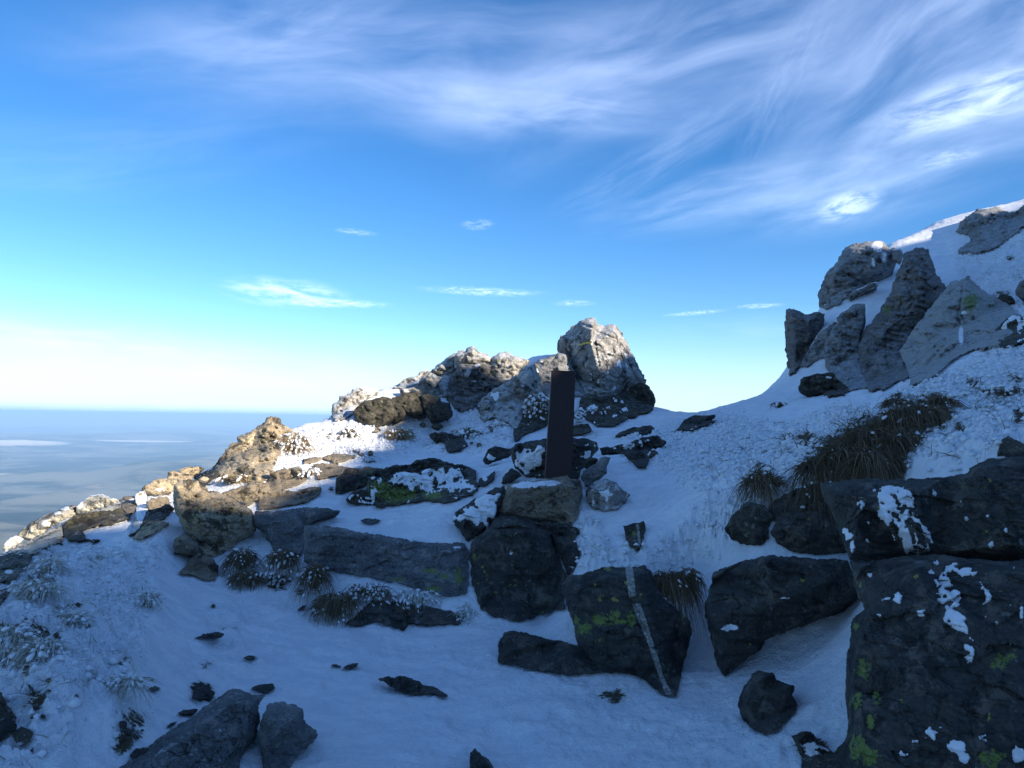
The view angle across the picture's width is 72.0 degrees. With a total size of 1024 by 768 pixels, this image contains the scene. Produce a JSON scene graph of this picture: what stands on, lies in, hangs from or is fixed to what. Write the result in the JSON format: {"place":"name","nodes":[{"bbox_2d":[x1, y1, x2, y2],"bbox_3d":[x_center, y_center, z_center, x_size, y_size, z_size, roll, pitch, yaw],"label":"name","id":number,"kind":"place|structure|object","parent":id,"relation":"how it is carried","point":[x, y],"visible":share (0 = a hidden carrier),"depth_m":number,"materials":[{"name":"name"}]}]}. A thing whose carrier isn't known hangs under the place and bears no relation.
{"place":"outdoors","nodes":[
{"label":"outdoors","id":0,"kind":"place"},
{"bbox_2d":[0,415,322,553],"bbox_3d":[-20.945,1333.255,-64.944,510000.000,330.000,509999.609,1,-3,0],"label":"sea","id":1,"kind":"structure","parent":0,"point":[50,464],"depth_m":24600.65,"materials":[{"name":"liquid"}]},
{"bbox_2d":[0,199,1023,767],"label":"snow ground","id":2,"kind":"structure","parent":0,"point":[490,707],"depth_m":3.94,"materials":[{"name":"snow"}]},
{"bbox_2d":[0,692,16,741],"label":"rock","id":3,"kind":"object","parent":2,"relation":"on","point":[8,725],"visible":0.99,"depth_m":2.59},
{"bbox_2d":[0,553,31,583],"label":"rock","id":4,"kind":"object","parent":2,"relation":"on","point":[9,569],"visible":0.91,"depth_m":4.84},
{"bbox_2d":[0,623,41,665],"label":"grass tuft","id":5,"kind":"object","parent":2,"relation":"on","point":[8,639],"visible":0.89,"depth_m":3.02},
{"bbox_2d":[12,727,32,745],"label":"stone","id":6,"kind":"object","parent":2,"relation":"on","point":[22,735],"visible":0.98,"depth_m":2.54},
{"bbox_2d":[3,576,73,607],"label":"grass tuft","id":7,"kind":"object","parent":2,"relation":"on","point":[34,590],"visible":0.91,"depth_m":3.63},
{"bbox_2d":[13,527,63,555],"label":"rock","id":8,"kind":"object","parent":2,"relation":"on","point":[54,536],"visible":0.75,"depth_m":5.75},
{"bbox_2d":[1,631,80,669],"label":"grass tuft","id":9,"kind":"object","parent":2,"relation":"on","point":[42,649],"visible":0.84,"depth_m":2.98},
{"bbox_2d":[14,556,73,578],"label":"grass tuft","id":10,"kind":"object","parent":2,"relation":"on","point":[43,567],"visible":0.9,"depth_m":4.44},
{"bbox_2d":[18,505,77,539],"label":"rock","id":11,"kind":"object","parent":2,"relation":"on","point":[39,526],"visible":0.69,"depth_m":6.62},
{"bbox_2d":[52,607,94,628],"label":"grass tuft","id":12,"kind":"object","parent":2,"relation":"on","point":[72,618],"visible":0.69,"depth_m":3.37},
{"bbox_2d":[63,508,130,544],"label":"rock","id":13,"kind":"object","parent":2,"relation":"on","point":[75,527],"visible":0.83,"depth_m":6.08,"materials":[{"name":"stone"}]},
{"bbox_2d":[76,494,121,513],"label":"rock","id":14,"kind":"object","parent":2,"relation":"on","point":[92,503],"visible":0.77,"depth_m":6.70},
{"bbox_2d":[98,669,162,714],"bbox_3d":[-1.600,1.286,2.898,0.312,0.200,0.266,1,-3,0],"label":"grass tuft","id":15,"kind":"object","parent":2,"relation":"on","point":[123,683],"visible":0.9,"depth_m":2.88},
{"bbox_2d":[128,490,147,536],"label":"snow","id":16,"kind":"structure","parent":2,"relation":"on","point":[141,512],"depth_m":6.21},
{"bbox_2d":[128,590,169,613],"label":"grass tuft","id":17,"kind":"object","parent":2,"relation":"on","point":[148,601],"visible":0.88,"depth_m":4.00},
{"bbox_2d":[132,520,168,539],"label":"rock","id":18,"kind":"object","parent":2,"relation":"on","point":[148,529],"visible":0.89,"depth_m":5.45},
{"bbox_2d":[141,504,173,526],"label":"rock","id":19,"kind":"object","parent":2,"relation":"on","point":[163,512],"visible":0.81,"depth_m":6.03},
{"bbox_2d":[142,478,177,495],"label":"rock","id":20,"kind":"object","parent":2,"relation":"on","point":[164,486],"visible":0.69,"depth_m":6.96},
{"bbox_2d":[119,688,265,767],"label":"boulder","id":21,"kind":"object","parent":2,"relation":"on","point":[221,731],"visible":0.96,"depth_m":2.78,"materials":[{"name":"stone"}]},
{"bbox_2d":[173,533,218,580],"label":"rock","id":22,"kind":"object","parent":2,"relation":"on","point":[201,564],"visible":0.98,"depth_m":5.23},
{"bbox_2d":[191,682,214,699],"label":"stone","id":23,"kind":"object","parent":2,"relation":"on","point":[202,691],"visible":1,"depth_m":3.32,"materials":[{"name":"stone"}]},
{"bbox_2d":[173,479,255,557],"bbox_3d":[-2.419,1.090,5.746,0.635,0.645,0.629,2,-3,-24],"label":"boulder","id":24,"kind":"object","parent":2,"relation":"on","point":[214,523],"visible":0.96,"depth_m":5.56,"materials":[{"name":"stone"}]},
{"bbox_2d":[215,546,268,582],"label":"grass tuft","id":25,"kind":"object","parent":2,"relation":"on","point":[241,560],"visible":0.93,"depth_m":5.28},
{"bbox_2d":[222,482,263,505],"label":"rock","id":26,"kind":"object","parent":2,"relation":"on","point":[248,495],"visible":0.78,"depth_m":6.52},
{"bbox_2d":[222,570,271,594],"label":"grass tuft","id":27,"kind":"object","parent":2,"relation":"on","point":[250,580],"visible":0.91,"depth_m":5.10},
{"bbox_2d":[215,416,292,482],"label":"crag","id":28,"kind":"structure","parent":2,"relation":"on","point":[254,453],"depth_m":7.88,"materials":[{"name":"stone"}]},
{"bbox_2d":[255,548,303,590],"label":"grass tuft","id":29,"kind":"object","parent":2,"relation":"on","point":[282,561],"visible":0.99,"depth_m":5.18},
{"bbox_2d":[268,466,306,489],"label":"rock","id":30,"kind":"object","parent":2,"relation":"on","point":[284,478],"visible":0.76,"depth_m":7.06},
{"bbox_2d":[258,701,317,767],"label":"boulder","id":31,"kind":"object","parent":2,"relation":"on","point":[287,734],"visible":1,"depth_m":2.84,"materials":[{"name":"stone"}]},
{"bbox_2d":[257,482,321,509],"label":"rock","id":32,"kind":"object","parent":2,"relation":"on","point":[269,498],"visible":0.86,"depth_m":6.56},
{"bbox_2d":[272,432,319,459],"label":"grass tuft","id":33,"kind":"object","parent":2,"relation":"on","point":[291,442],"visible":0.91,"depth_m":8.01,"materials":[{"name":"plant"}]},
{"bbox_2d":[253,507,339,556],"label":"slab","id":34,"kind":"structure","parent":2,"relation":"on","point":[282,529],"depth_m":5.68,"materials":[{"name":"stone"}]},
{"bbox_2d":[284,563,340,610],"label":"grass tuft","id":35,"kind":"object","parent":2,"relation":"on","point":[316,578],"visible":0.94,"depth_m":4.91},
{"bbox_2d":[303,453,356,463],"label":"rock","id":36,"kind":"object","parent":2,"relation":"on","point":[336,458],"visible":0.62,"depth_m":7.87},
{"bbox_2d":[313,463,349,479],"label":"rock","id":37,"kind":"object","parent":2,"relation":"on","point":[330,470],"visible":0.69,"depth_m":7.46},
{"bbox_2d":[300,589,372,628],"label":"grass tuft","id":38,"kind":"object","parent":2,"relation":"on","point":[335,607],"visible":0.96,"depth_m":4.68,"materials":[{"name":"plant"}]},
{"bbox_2d":[335,473,368,493],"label":"rock","id":39,"kind":"object","parent":2,"relation":"on","point":[346,483],"visible":0.91,"depth_m":6.79,"materials":[{"name":"stone"}]},
{"bbox_2d":[331,387,377,421],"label":"rock","id":40,"kind":"object","parent":2,"relation":"on","point":[344,407],"visible":0.81,"depth_m":10.38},
{"bbox_2d":[340,582,398,607],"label":"grass tuft","id":41,"kind":"object","parent":2,"relation":"on","point":[371,590],"visible":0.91,"depth_m":4.90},
{"bbox_2d":[353,397,405,426],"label":"boulder","id":42,"kind":"object","parent":2,"relation":"on","point":[381,411],"visible":0.9,"depth_m":9.82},
{"bbox_2d":[303,524,469,596],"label":"slab","id":43,"kind":"structure","parent":2,"relation":"on","point":[440,569],"depth_m":5.18,"materials":[{"name":"stone"}]},
{"bbox_2d":[380,427,418,442],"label":"grass tuft","id":44,"kind":"object","parent":2,"relation":"on","point":[403,433],"visible":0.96,"depth_m":9.36,"materials":[{"name":"plant"}]},
{"bbox_2d":[345,600,462,630],"bbox_3d":[-0.718,1.636,4.957,0.769,0.256,0.723,1,-3,0],"label":"rock","id":45,"kind":"object","parent":2,"relation":"on","point":[426,616],"visible":0.83,"depth_m":4.78,"materials":[{"name":"stone"}]},
{"bbox_2d":[377,588,444,612],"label":"grass tuft","id":46,"kind":"object","parent":45,"relation":"on","point":[418,598],"visible":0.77,"depth_m":4.95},
{"bbox_2d":[392,392,426,418],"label":"boulder","id":47,"kind":"object","parent":2,"relation":"on","point":[411,404],"visible":0.86,"depth_m":10.03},
{"bbox_2d":[346,465,477,507],"bbox_3d":[-0.905,1.013,6.552,1.227,0.517,1.335,1,-3,0],"label":"boulder","id":48,"kind":"object","parent":2,"relation":"on","point":[444,484],"visible":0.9,"depth_m":6.41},
{"bbox_2d":[378,676,447,696],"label":"stone","id":49,"kind":"object","parent":2,"relation":"on","point":[405,684],"visible":1,"depth_m":3.75,"materials":[{"name":"stone"}]},
{"bbox_2d":[400,375,439,397],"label":"rock","id":50,"kind":"object","parent":2,"relation":"on","point":[422,386],"visible":0.51,"depth_m":10.64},
{"bbox_2d":[369,458,476,479],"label":"rock","id":51,"kind":"object","parent":2,"relation":"on","point":[415,466],"visible":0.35,"depth_m":7.16,"materials":[{"name":"stone"}]},
{"bbox_2d":[421,394,452,423],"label":"boulder","id":52,"kind":"object","parent":2,"relation":"on","point":[437,409],"visible":0.98,"depth_m":9.97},
{"bbox_2d":[431,350,464,397],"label":"crag","id":53,"kind":"structure","parent":2,"relation":"on","point":[445,369],"depth_m":11.28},
{"bbox_2d":[429,432,467,452],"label":"rock","id":54,"kind":"object","parent":2,"relation":"on","point":[454,443],"visible":0.81,"depth_m":8.92,"materials":[{"name":"stone"}]},
{"bbox_2d":[454,346,491,368],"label":"crag","id":55,"kind":"structure","parent":2,"relation":"on","point":[471,355],"depth_m":11.08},
{"bbox_2d":[446,362,500,412],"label":"crag","id":56,"kind":"structure","parent":2,"relation":"on","point":[463,393],"depth_m":10.79,"materials":[{"name":"stone"}]},
{"bbox_2d":[452,486,505,541],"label":"slab","id":57,"kind":"structure","parent":2,"relation":"on","point":[473,518],"depth_m":5.44,"materials":[{"name":"stone"}]},
{"bbox_2d":[469,749,492,767],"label":"stone","id":58,"kind":"object","parent":2,"relation":"on","point":[478,759],"visible":1,"depth_m":2.95,"materials":[{"name":"stone"}]},
{"bbox_2d":[483,446,510,464],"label":"rock","id":59,"kind":"object","parent":2,"relation":"on","point":[494,454],"visible":0.94,"depth_m":7.41,"materials":[{"name":"stone"}]},
{"bbox_2d":[477,374,526,428],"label":"crag","id":60,"kind":"structure","parent":2,"relation":"on","point":[507,402],"depth_m":10.22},
{"bbox_2d":[512,364,541,397],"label":"crag","id":61,"kind":"structure","parent":60,"relation":"on","point":[527,383],"depth_m":10.23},
{"bbox_2d":[489,351,529,384],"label":"crag","id":62,"kind":"structure","parent":2,"relation":"on","point":[505,366],"depth_m":10.98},
{"bbox_2d":[2,334,1023,701],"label":"dead grass stalks","id":63,"kind":"object","parent":2,"relation":"on","point":[912,398],"visible":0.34,"depth_m":4.88,"materials":[{"name":"plant"}]},
{"bbox_2d":[470,515,566,620],"bbox_3d":[0.036,1.340,5.067,0.708,0.728,1.087,1,-3,0],"label":"boulder","id":64,"kind":"object","parent":2,"relation":"on","point":[517,572],"visible":0.98,"depth_m":5.06,"materials":[{"name":"stone"}]},
{"bbox_2d":[513,406,547,441],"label":"rock","id":65,"kind":"object","parent":2,"relation":"on","point":[522,429],"visible":0.5,"depth_m":9.39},
{"bbox_2d":[520,393,549,424],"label":"grass tuft","id":66,"kind":"object","parent":2,"relation":"on","point":[536,402],"visible":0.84,"depth_m":9.51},
{"bbox_2d":[494,515,579,537],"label":"rock","id":67,"kind":"object","parent":2,"relation":"on","point":[561,529],"visible":0.48,"depth_m":5.29,"materials":[{"name":"stone"}]},
{"bbox_2d":[499,475,582,525],"bbox_3d":[0.230,0.937,5.604,0.668,0.432,0.567,1,-3,0],"label":"boulder","id":68,"kind":"object","parent":2,"relation":"on","point":[546,500],"visible":0.88,"depth_m":5.42,"materials":[{"name":"stone"}]},
{"bbox_2d":[544,370,575,478],"bbox_3d":[0.402,0.335,5.871,0.262,0.904,0.291,1,-3,0],"label":"steel post","id":69,"kind":"object","parent":68,"relation":"on","point":[559,450],"visible":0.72,"depth_m":5.83,"materials":[{"name":"metal"}]},
{"bbox_2d":[511,438,598,478],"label":"boulder","id":70,"kind":"object","parent":2,"relation":"on","point":[528,458],"visible":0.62,"depth_m":6.22,"materials":[{"name":"stone"}]},
{"bbox_2d":[498,631,613,674],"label":"slab","id":71,"kind":"structure","parent":2,"relation":"on","point":[525,650],"depth_m":4.11,"materials":[{"name":"stone"}]},
{"bbox_2d":[534,352,587,397],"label":"crag","id":72,"kind":"structure","parent":2,"relation":"on","point":[544,367],"depth_m":11.00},
{"bbox_2d":[551,534,578,574],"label":"rock","id":73,"kind":"object","parent":2,"relation":"on","point":[567,550],"visible":0.98,"depth_m":5.17,"materials":[{"name":"stone"}]},
{"bbox_2d":[581,456,610,487],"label":"slab","id":74,"kind":"structure","parent":2,"relation":"on","point":[591,474],"depth_m":5.77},
{"bbox_2d":[557,317,646,396],"bbox_3d":[1.459,-0.379,11.541,1.365,1.434,1.502,2,-3,-28],"label":"peak rock","id":75,"kind":"object","parent":2,"relation":"on","point":[602,360],"visible":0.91,"depth_m":11.00,"materials":[{"name":"grey stone"}]},
{"bbox_2d":[578,394,627,427],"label":"boulder","id":76,"kind":"object","parent":2,"relation":"on","point":[615,417],"visible":0.88,"depth_m":10.08,"materials":[{"name":"stone"}]},
{"bbox_2d":[585,479,629,510],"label":"boulder","id":77,"kind":"object","parent":2,"relation":"on","point":[605,495],"visible":0.98,"depth_m":5.44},
{"bbox_2d":[562,565,692,695],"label":"slab","id":78,"kind":"structure","parent":2,"relation":"on","point":[628,620],"depth_m":3.89,"materials":[{"name":"stone"}]},
{"bbox_2d":[600,435,665,454],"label":"slab","id":79,"kind":"structure","parent":2,"relation":"on","point":[649,443],"depth_m":7.12,"materials":[{"name":"stone"}]},
{"bbox_2d":[623,521,645,550],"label":"stone","id":80,"kind":"object","parent":2,"relation":"on","point":[634,533],"visible":0.99,"depth_m":4.90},
{"bbox_2d":[616,383,655,418],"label":"boulder","id":81,"kind":"object","parent":2,"relation":"on","point":[638,398],"visible":0.71,"depth_m":11.08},
{"bbox_2d":[625,450,657,468],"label":"rock","id":82,"kind":"object","parent":2,"relation":"on","point":[639,459],"visible":0.9,"depth_m":6.52,"materials":[{"name":"stone"}]},
{"bbox_2d":[652,568,709,658],"bbox_3d":[0.944,1.370,4.146,0.504,0.540,0.466,0,-3,21],"label":"grass tuft","id":83,"kind":"object","parent":2,"relation":"on","point":[673,585],"visible":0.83,"depth_m":4.11,"materials":[{"name":"plant"}]},
{"bbox_2d":[670,566,709,626],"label":"grass tuft","id":84,"kind":"object","parent":2,"relation":"on","point":[694,573],"visible":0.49,"depth_m":4.28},
{"bbox_2d":[676,414,715,431],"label":"slab","id":85,"kind":"structure","parent":2,"relation":"on","point":[692,422],"depth_m":8.58,"materials":[{"name":"stone"}]},
{"bbox_2d":[725,502,774,545],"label":"stone","id":86,"kind":"object","parent":2,"relation":"on","point":[748,523],"visible":0.98,"depth_m":4.32,"materials":[{"name":"stone"}]},
{"bbox_2d":[715,468,789,540],"bbox_3d":[1.635,0.866,4.571,0.640,0.631,0.582,1,-3,0],"label":"grass tuft","id":87,"kind":"object","parent":2,"relation":"on","point":[759,484],"visible":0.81,"depth_m":4.52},
{"bbox_2d":[738,670,796,733],"bbox_3d":[1.154,1.417,3.145,0.268,0.224,0.420,1,-3,0],"label":"stone","id":88,"kind":"object","parent":2,"relation":"on","point":[767,702],"visible":1,"depth_m":3.10,"materials":[{"name":"stone"}]},
{"bbox_2d":[704,555,857,675],"bbox_3d":[1.468,1.284,3.977,0.832,0.672,0.742,1,-3,0],"label":"boulder","id":89,"kind":"object","parent":2,"relation":"on","point":[752,606],"visible":0.99,"depth_m":3.71,"materials":[{"name":"stone"}]},
{"bbox_2d":[768,483,834,521],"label":"grass tuft","id":90,"kind":"object","parent":2,"relation":"on","point":[779,510],"visible":0.48,"depth_m":4.29,"materials":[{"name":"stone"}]},
{"bbox_2d":[784,308,824,375],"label":"crag","id":91,"kind":"structure","parent":2,"relation":"on","point":[802,330],"depth_m":12.17,"materials":[{"name":"stone"}]},
{"bbox_2d":[774,476,839,558],"bbox_3d":[1.849,0.878,4.257,0.611,0.647,0.493,1,-3,0],"label":"grass tuft","id":92,"kind":"object","parent":2,"relation":"on","point":[811,492],"visible":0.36,"depth_m":4.21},
{"bbox_2d":[770,510,846,554],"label":"rock","id":93,"kind":"object","parent":2,"relation":"on","point":[789,535],"visible":0.88,"depth_m":4.10,"materials":[{"name":"stone"}]},
{"bbox_2d":[767,457,850,550],"bbox_3d":[1.871,0.828,4.305,0.672,0.766,0.601,1,-3,0],"label":"grass tuft","id":94,"kind":"object","parent":2,"relation":"on","point":[803,468],"visible":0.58,"depth_m":4.26,"materials":[{"name":"plant"}]},
{"bbox_2d":[800,320,836,367],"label":"rock","id":95,"kind":"object","parent":2,"relation":"on","point":[815,352],"visible":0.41,"depth_m":11.78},
{"bbox_2d":[791,731,845,767],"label":"rock","id":96,"kind":"object","parent":2,"relation":"on","point":[813,753],"visible":0.84,"depth_m":2.68,"materials":[{"name":"stone"}]},
{"bbox_2d":[798,372,849,397],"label":"rock","id":97,"kind":"object","parent":2,"relation":"on","point":[829,385],"visible":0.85,"depth_m":9.42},
{"bbox_2d":[780,442,886,509],"bbox_3d":[2.050,0.684,4.280,0.744,0.685,0.630,1,-3,0],"label":"grass tuft","id":98,"kind":"object","parent":2,"relation":"on","point":[837,454],"visible":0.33,"depth_m":4.26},
{"bbox_2d":[824,303,867,391],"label":"crag","id":99,"kind":"structure","parent":2,"relation":"on","point":[841,355],"depth_m":10.96,"materials":[{"name":"stone"}]},
{"bbox_2d":[818,241,895,309],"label":"crag","id":100,"kind":"structure","parent":2,"relation":"on","point":[858,266],"depth_m":12.86,"materials":[{"name":"stone"}]},
{"bbox_2d":[816,444,911,522],"bbox_3d":[2.118,0.730,4.029,0.722,0.772,0.572,1,-3,0],"label":"grass tuft","id":101,"kind":"object","parent":2,"relation":"on","point":[880,464],"visible":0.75,"depth_m":4.00,"materials":[{"name":"plant"}]},
{"bbox_2d":[830,425,898,455],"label":"grass tuft","id":102,"kind":"object","parent":2,"relation":"on","point":[865,438],"visible":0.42,"depth_m":4.39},
{"bbox_2d":[859,426,933,478],"bbox_3d":[2.364,0.660,4.228,0.684,0.829,0.657,1,-3,0],"label":"grass tuft","id":103,"kind":"object","parent":2,"relation":"on","point":[901,444],"visible":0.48,"depth_m":4.21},
{"bbox_2d":[864,403,936,433],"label":"grass tuft","id":104,"kind":"object","parent":2,"relation":"on","point":[889,415],"visible":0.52,"depth_m":4.55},
{"bbox_2d":[857,247,946,392],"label":"crag","id":105,"kind":"structure","parent":2,"relation":"on","point":[919,287],"depth_m":10.62,"materials":[{"name":"stone"}]},
{"bbox_2d":[820,455,1023,560],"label":"boulder","id":106,"kind":"object","parent":2,"relation":"on","point":[976,511],"visible":0.95,"depth_m":2.83,"materials":[{"name":"stone"}]},
{"bbox_2d":[889,402,961,433],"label":"grass tuft","id":107,"kind":"object","parent":2,"relation":"on","point":[931,412],"visible":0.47,"depth_m":4.48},
{"bbox_2d":[843,554,1023,767],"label":"boulder","id":108,"kind":"object","parent":2,"relation":"on","point":[935,667],"visible":1,"depth_m":2.27,"materials":[{"name":"stone"}]},
{"bbox_2d":[916,392,971,409],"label":"grass tuft","id":109,"kind":"object","parent":2,"relation":"on","point":[946,401],"visible":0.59,"depth_m":4.74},
{"bbox_2d":[899,276,1021,387],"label":"crag","id":110,"kind":"structure","parent":2,"relation":"on","point":[965,316],"depth_m":9.28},
{"bbox_2d":[956,206,1022,255],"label":"crag","id":111,"kind":"structure","parent":2,"relation":"on","point":[989,229],"depth_m":13.96,"materials":[{"name":"stone"}]},
{"bbox_2d":[973,384,1023,399],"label":"grass tuft","id":112,"kind":"object","parent":2,"relation":"on","point":[1007,391],"visible":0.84,"depth_m":5.06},
{"bbox_2d":[995,315,1023,348],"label":"rock","id":113,"kind":"object","parent":2,"relation":"on","point":[1015,325],"visible":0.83,"depth_m":7.38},
{"bbox_2d":[997,436,1023,456],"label":"rock","id":114,"kind":"object","parent":2,"relation":"on","point":[1009,446],"visible":0.81,"depth_m":3.32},
{"bbox_2d":[0,0,1023,419],"label":"sky","id":115,"kind":"structure","parent":0,"point":[250,209],"materials":[{"name":"blue"}]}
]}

